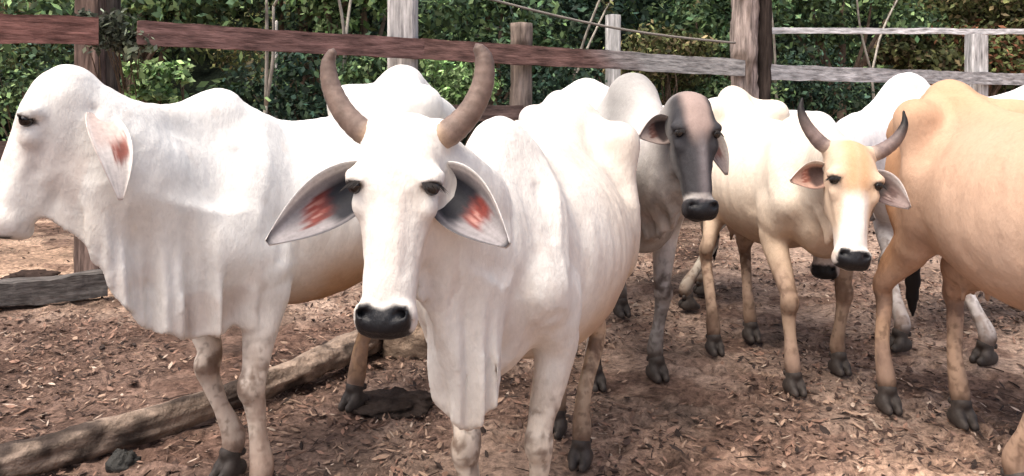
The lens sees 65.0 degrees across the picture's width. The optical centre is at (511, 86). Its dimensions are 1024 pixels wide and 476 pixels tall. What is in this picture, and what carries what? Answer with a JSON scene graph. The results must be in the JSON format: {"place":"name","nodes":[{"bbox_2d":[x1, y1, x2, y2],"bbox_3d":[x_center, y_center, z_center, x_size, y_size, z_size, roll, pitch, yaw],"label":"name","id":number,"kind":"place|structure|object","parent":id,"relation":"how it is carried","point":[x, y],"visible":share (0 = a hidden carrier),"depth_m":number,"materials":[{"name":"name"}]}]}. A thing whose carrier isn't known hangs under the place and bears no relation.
{"place":"outdoors","nodes":[
{"label":"outdoors","id":0,"kind":"place"},
{"bbox_2d":[0,141,6,160],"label":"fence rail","id":1,"kind":"object","parent":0,"point":[3,145],"visible":0.03,"depth_m":4.48,"materials":[{"name":"brown wood"}]},
{"bbox_2d":[0,0,1022,144],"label":"hillside","id":2,"kind":"structure","parent":0,"point":[199,73],"depth_m":14.33,"materials":[{"name":"green plant"}]},
{"bbox_2d":[0,218,1023,475],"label":"ground","id":3,"kind":"structure","parent":0,"point":[692,376],"depth_m":3.72,"materials":[{"name":"brown soil"}]},
{"bbox_2d":[0,269,60,278],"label":"dung heap","id":4,"kind":"object","parent":3,"relation":"on","point":[34,273],"visible":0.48,"depth_m":5.84,"materials":[{"name":"brown soil"}]},
{"bbox_2d":[0,269,107,305],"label":"ground beam","id":5,"kind":"structure","parent":3,"relation":"on","point":[87,284],"depth_m":5.16,"materials":[{"name":"grey wood"}]},
{"bbox_2d":[0,6,122,140],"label":"bush","id":6,"kind":"object","parent":3,"relation":"on","point":[27,79],"visible":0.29,"depth_m":7.20,"materials":[{"name":"green plant"}]},
{"bbox_2d":[73,0,105,272],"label":"fence post","id":7,"kind":"object","parent":3,"relation":"on","point":[82,261],"visible":0.22,"depth_m":5.54,"materials":[{"name":"brown wood"}]},
{"bbox_2d":[0,13,98,44],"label":"fence rail","id":8,"kind":"object","parent":7,"relation":"attached to","point":[51,29],"visible":1,"depth_m":4.49,"materials":[{"name":"brown wood"}]},
{"bbox_2d":[66,0,157,101],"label":"climbing vine","id":9,"kind":"object","parent":3,"relation":"on","point":[113,30],"visible":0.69,"depth_m":4.76,"materials":[{"name":"green plant"}]},
{"bbox_2d":[105,0,120,91],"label":"tree","id":10,"kind":"object","parent":3,"relation":"on","point":[111,81],"visible":0.11,"depth_m":5.66,"materials":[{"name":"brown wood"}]},
{"bbox_2d":[105,448,141,472],"bbox_3d":[-1.424,1.381,2.950,0.113,0.107,0.101,0,0,0],"label":"stone","id":11,"kind":"object","parent":3,"relation":"on","point":[119,460],"visible":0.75,"depth_m":2.92,"materials":[{"name":"grey stone"}]},
{"bbox_2d":[0,0,308,101],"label":"tree","id":12,"kind":"object","parent":3,"relation":"on","point":[176,11],"visible":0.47,"depth_m":7.05,"materials":[{"name":"green plant"}]},
{"bbox_2d":[121,56,195,103],"bbox_3d":[-2.295,0.616,5.192,0.446,1.638,0.392,0,0,26],"label":"bush","id":13,"kind":"object","parent":3,"relation":"on","point":[156,83],"visible":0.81,"depth_m":5.15,"materials":[{"name":"green plant"}]},
{"bbox_2d":[0,330,382,475],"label":"fallen log","id":14,"kind":"object","parent":3,"relation":"on","point":[80,443],"visible":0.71,"depth_m":3.11,"materials":[{"name":"brown wood"}]},
{"bbox_2d":[0,64,454,475],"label":"cow","id":15,"kind":"object","parent":3,"relation":"on","point":[167,215],"visible":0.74,"depth_m":2.53},
{"bbox_2d":[246,0,283,113],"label":"tree","id":16,"kind":"object","parent":3,"relation":"on","point":[267,86],"visible":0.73,"depth_m":5.82,"materials":[{"name":"grey plant"}]},
{"bbox_2d":[275,20,277,118],"bbox_3d":[-1.868,0.475,6.375,0.026,2.010,0.025,0,0,0],"label":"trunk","id":17,"kind":"object","parent":3,"relation":"on","point":[276,28],"visible":0.08,"depth_m":6.36,"materials":[{"name":"grey wood"}]},
{"bbox_2d":[217,52,377,120],"bbox_3d":[-1.685,0.510,6.314,1.291,1.850,1.092,0,0,0],"label":"bush","id":18,"kind":"object","parent":3,"relation":"on","point":[291,104],"visible":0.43,"depth_m":6.09,"materials":[{"name":"green plant"}]},
{"bbox_2d":[204,0,420,104],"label":"tree","id":19,"kind":"object","parent":3,"relation":"on","point":[297,27],"visible":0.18,"depth_m":7.46,"materials":[{"name":"green plant"}]},
{"bbox_2d":[273,0,386,73],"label":"tree","id":20,"kind":"object","parent":3,"relation":"on","point":[317,14],"visible":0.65,"depth_m":6.84,"materials":[{"name":"green plant"}]},
{"bbox_2d":[338,0,351,84],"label":"tree","id":21,"kind":"object","parent":3,"relation":"on","point":[344,29],"visible":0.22,"depth_m":6.25,"materials":[{"name":"beige plant"}]},
{"bbox_2d":[336,32,386,85],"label":"bush","id":22,"kind":"object","parent":3,"relation":"on","point":[373,64],"visible":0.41,"depth_m":6.13,"materials":[{"name":"green plant"}]},
{"bbox_2d":[350,386,434,419],"bbox_3d":[-0.528,1.381,3.497,0.390,0.098,0.279,0,0,0],"label":"dung heap","id":23,"kind":"object","parent":3,"relation":"on","point":[400,402],"visible":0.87,"depth_m":3.43,"materials":[{"name":"brown dung"}]},
{"bbox_2d":[387,0,417,69],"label":"fence post","id":24,"kind":"object","parent":3,"relation":"on","point":[402,18],"visible":0.14,"depth_m":5.70,"materials":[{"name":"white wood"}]},
{"bbox_2d":[136,20,424,58],"bbox_3d":[-1.424,-0.295,5.231,1.853,0.152,0.051,2,-1,-31],"label":"fence rail","id":25,"kind":"object","parent":24,"relation":"attached to","point":[166,34],"visible":0.98,"depth_m":5.14,"materials":[{"name":"brown wood"}]},
{"bbox_2d":[452,105,522,120],"bbox_3d":[-0.452,0.190,5.930,1.427,0.132,0.051,2,-1,-31],"label":"fence rail","id":26,"kind":"object","parent":24,"relation":"attached to","point":[512,112],"visible":0.23,"depth_m":6.13,"materials":[{"name":"brown wood"}]},
{"bbox_2d":[381,321,426,360],"bbox_3d":[-0.485,1.325,4.263,0.462,0.432,0.227,0,0,0],"label":"log","id":27,"kind":"object","parent":3,"relation":"on","point":[414,344],"visible":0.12,"depth_m":4.17,"materials":[{"name":"brown wood"}]},
{"bbox_2d":[265,43,640,475],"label":"cow","id":28,"kind":"object","parent":3,"relation":"on","point":[495,248],"visible":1,"depth_m":2.03},
{"bbox_2d":[419,59,506,145],"bbox_3d":[-0.484,0.516,6.726,0.784,1.837,0.847,0,0,-28],"label":"bush","id":29,"kind":"object","parent":3,"relation":"on","point":[454,93],"visible":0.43,"depth_m":6.48,"materials":[{"name":"green plant"}]},
{"bbox_2d":[418,0,589,104],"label":"tree","id":30,"kind":"object","parent":3,"relation":"on","point":[464,10],"visible":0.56,"depth_m":8.01,"materials":[{"name":"green plant"}]},
{"bbox_2d":[0,0,1023,143],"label":"woodland","id":31,"kind":"object","parent":3,"relation":"on","point":[202,84],"visible":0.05,"depth_m":12.83,"materials":[{"name":"green plant"}]},
{"bbox_2d":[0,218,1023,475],"bbox_3d":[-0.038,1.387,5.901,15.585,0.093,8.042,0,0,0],"label":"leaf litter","id":32,"kind":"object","parent":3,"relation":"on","point":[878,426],"visible":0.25,"depth_m":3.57,"materials":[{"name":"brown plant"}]},
{"bbox_2d":[2,223,1023,475],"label":"twigs","id":33,"kind":"object","parent":3,"relation":"on","point":[522,397],"visible":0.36,"depth_m":3.62,"materials":[{"name":"brown wood"}]},
{"bbox_2d":[509,22,532,120],"bbox_3d":[0.065,0.485,6.306,0.201,1.990,0.203,0,0,-25],"label":"fence post","id":34,"kind":"object","parent":3,"relation":"on","point":[521,33],"visible":0.24,"depth_m":6.23,"materials":[{"name":"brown wood"}]},
{"bbox_2d":[489,46,606,104],"bbox_3d":[0.416,0.518,7.622,1.366,1.833,1.012,0,0,0],"label":"bush","id":35,"kind":"object","parent":3,"relation":"on","point":[548,86],"visible":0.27,"depth_m":7.51,"materials":[{"name":"green plant"}]},
{"bbox_2d":[573,0,614,74],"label":"tree","id":36,"kind":"object","parent":3,"relation":"on","point":[591,20],"visible":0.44,"depth_m":8.14,"materials":[{"name":"grey plant"}]},
{"bbox_2d":[495,0,723,81],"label":"tree","id":37,"kind":"object","parent":3,"relation":"on","point":[583,10],"visible":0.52,"depth_m":8.83,"materials":[{"name":"green plant"}]},
{"bbox_2d":[605,14,620,86],"bbox_3d":[0.942,0.400,7.506,0.134,2.160,0.133,0,0,0],"label":"fence post","id":38,"kind":"object","parent":3,"relation":"on","point":[612,39],"visible":0.27,"depth_m":7.44,"materials":[{"name":"grey wood"}]},
{"bbox_2d":[490,0,735,43],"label":"fence cable","id":39,"kind":"object","parent":38,"relation":"attached to","point":[602,25],"visible":1,"depth_m":6.95,"materials":[{"name":"metal"}]},
{"bbox_2d":[519,73,728,392],"bbox_3d":[0.540,0.655,4.166,0.716,1.450,2.165,0,0,-16],"label":"cow","id":40,"kind":"object","parent":3,"relation":"on","point":[683,145],"visible":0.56,"depth_m":3.42},
{"bbox_2d":[593,19,724,105],"bbox_3d":[1.488,0.371,8.163,1.431,2.128,0.994,0,0,0],"label":"bush","id":41,"kind":"object","parent":3,"relation":"on","point":[668,46],"visible":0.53,"depth_m":8.08,"materials":[{"name":"green plant"}]},
{"bbox_2d":[562,78,835,309],"bbox_3d":[1.267,0.660,5.379,2.282,1.439,0.740,0,0,-15],"label":"cow","id":42,"kind":"object","parent":3,"relation":"on","point":[591,91],"visible":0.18,"depth_m":5.13},
{"bbox_2d":[649,73,796,102],"bbox_3d":[2.098,0.575,8.542,1.799,1.719,1.057,0,0,0],"label":"bush","id":43,"kind":"object","parent":3,"relation":"on","point":[707,92],"visible":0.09,"depth_m":8.49,"materials":[{"name":"green plant"}]},
{"bbox_2d":[621,0,826,92],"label":"tree","id":44,"kind":"object","parent":3,"relation":"on","point":[715,15],"visible":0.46,"depth_m":8.94,"materials":[{"name":"green plant"}]},
{"bbox_2d":[730,0,759,237],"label":"fence post","id":45,"kind":"object","parent":3,"relation":"on","point":[744,27],"visible":0.35,"depth_m":7.42,"materials":[{"name":"brown wood"}]},
{"bbox_2d":[421,38,744,75],"bbox_3d":[0.742,-0.223,6.552,3.254,0.163,0.053,2,-1,-31],"label":"fence rail","id":46,"kind":"object","parent":45,"relation":"attached to","point":[462,51],"visible":0.95,"depth_m":6.42,"materials":[{"name":"brown wood"}]},
{"bbox_2d":[727,1,782,99],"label":"tree","id":47,"kind":"object","parent":3,"relation":"on","point":[775,82],"visible":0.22,"depth_m":8.52,"materials":[{"name":"brown plant"}]},
{"bbox_2d":[757,0,772,99],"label":"fence post","id":48,"kind":"object","parent":3,"relation":"on","point":[765,56],"visible":0.25,"depth_m":7.53,"materials":[{"name":"brown wood"}]},
{"bbox_2d":[771,64,1023,84],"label":"fence rail","id":49,"kind":"object","parent":48,"relation":"attached to","point":[824,73],"visible":0.86,"depth_m":8.37,"materials":[{"name":"grey wood"}]},
{"bbox_2d":[699,86,910,397],"bbox_3d":[1.366,0.686,4.063,0.723,1.389,2.284,0,0,0],"label":"cow","id":50,"kind":"object","parent":3,"relation":"on","point":[816,185],"visible":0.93,"depth_m":3.80},
{"bbox_2d":[770,38,884,121],"bbox_3d":[3.828,0.405,10.168,1.854,2.059,1.170,0,0,0],"label":"bush","id":51,"kind":"object","parent":3,"relation":"on","point":[801,88],"visible":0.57,"depth_m":9.97,"materials":[{"name":"green plant"}]},
{"bbox_2d":[772,0,950,119],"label":"tree","id":52,"kind":"object","parent":3,"relation":"on","point":[897,16],"visible":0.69,"depth_m":10.95,"materials":[{"name":"green plant"}]},
{"bbox_2d":[856,0,897,99],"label":"tree","id":53,"kind":"object","parent":3,"relation":"on","point":[874,61],"visible":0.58,"depth_m":9.89,"materials":[{"name":"grey plant"}]},
{"bbox_2d":[866,22,964,70],"bbox_3d":[5.567,0.268,11.084,1.320,2.334,0.973,0,0,14],"label":"bush","id":54,"kind":"object","parent":3,"relation":"on","point":[904,53],"visible":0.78,"depth_m":10.89,"materials":[{"name":"green plant"}]},
{"bbox_2d":[810,72,1023,365],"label":"cow","id":55,"kind":"object","parent":3,"relation":"on","point":[868,124],"visible":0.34,"depth_m":4.24},
{"bbox_2d":[872,79,1023,475],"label":"cow","id":56,"kind":"object","parent":3,"relation":"on","point":[954,163],"visible":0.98,"depth_m":3.19},
{"bbox_2d":[898,0,1023,96],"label":"tree","id":57,"kind":"object","parent":3,"relation":"on","point":[998,12],"visible":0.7,"depth_m":11.57,"materials":[{"name":"green plant"}]},
{"bbox_2d":[908,17,1023,96],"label":"bush","id":58,"kind":"object","parent":3,"relation":"on","point":[1001,59],"visible":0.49,"depth_m":11.04,"materials":[{"name":"green plant"}]},
{"bbox_2d":[964,34,987,96],"bbox_3d":[5.585,0.410,9.669,0.199,2.140,0.201,0,0,0],"label":"fence post","id":59,"kind":"object","parent":3,"relation":"on","point":[976,52],"visible":0.2,"depth_m":9.57,"materials":[{"name":"grey wood"}]},
{"bbox_2d":[772,27,1023,34],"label":"rail","id":60,"kind":"object","parent":59,"relation":"attached to","point":[782,30],"visible":0.98,"depth_m":8.32,"materials":[{"name":"grey wood"}]}
]}

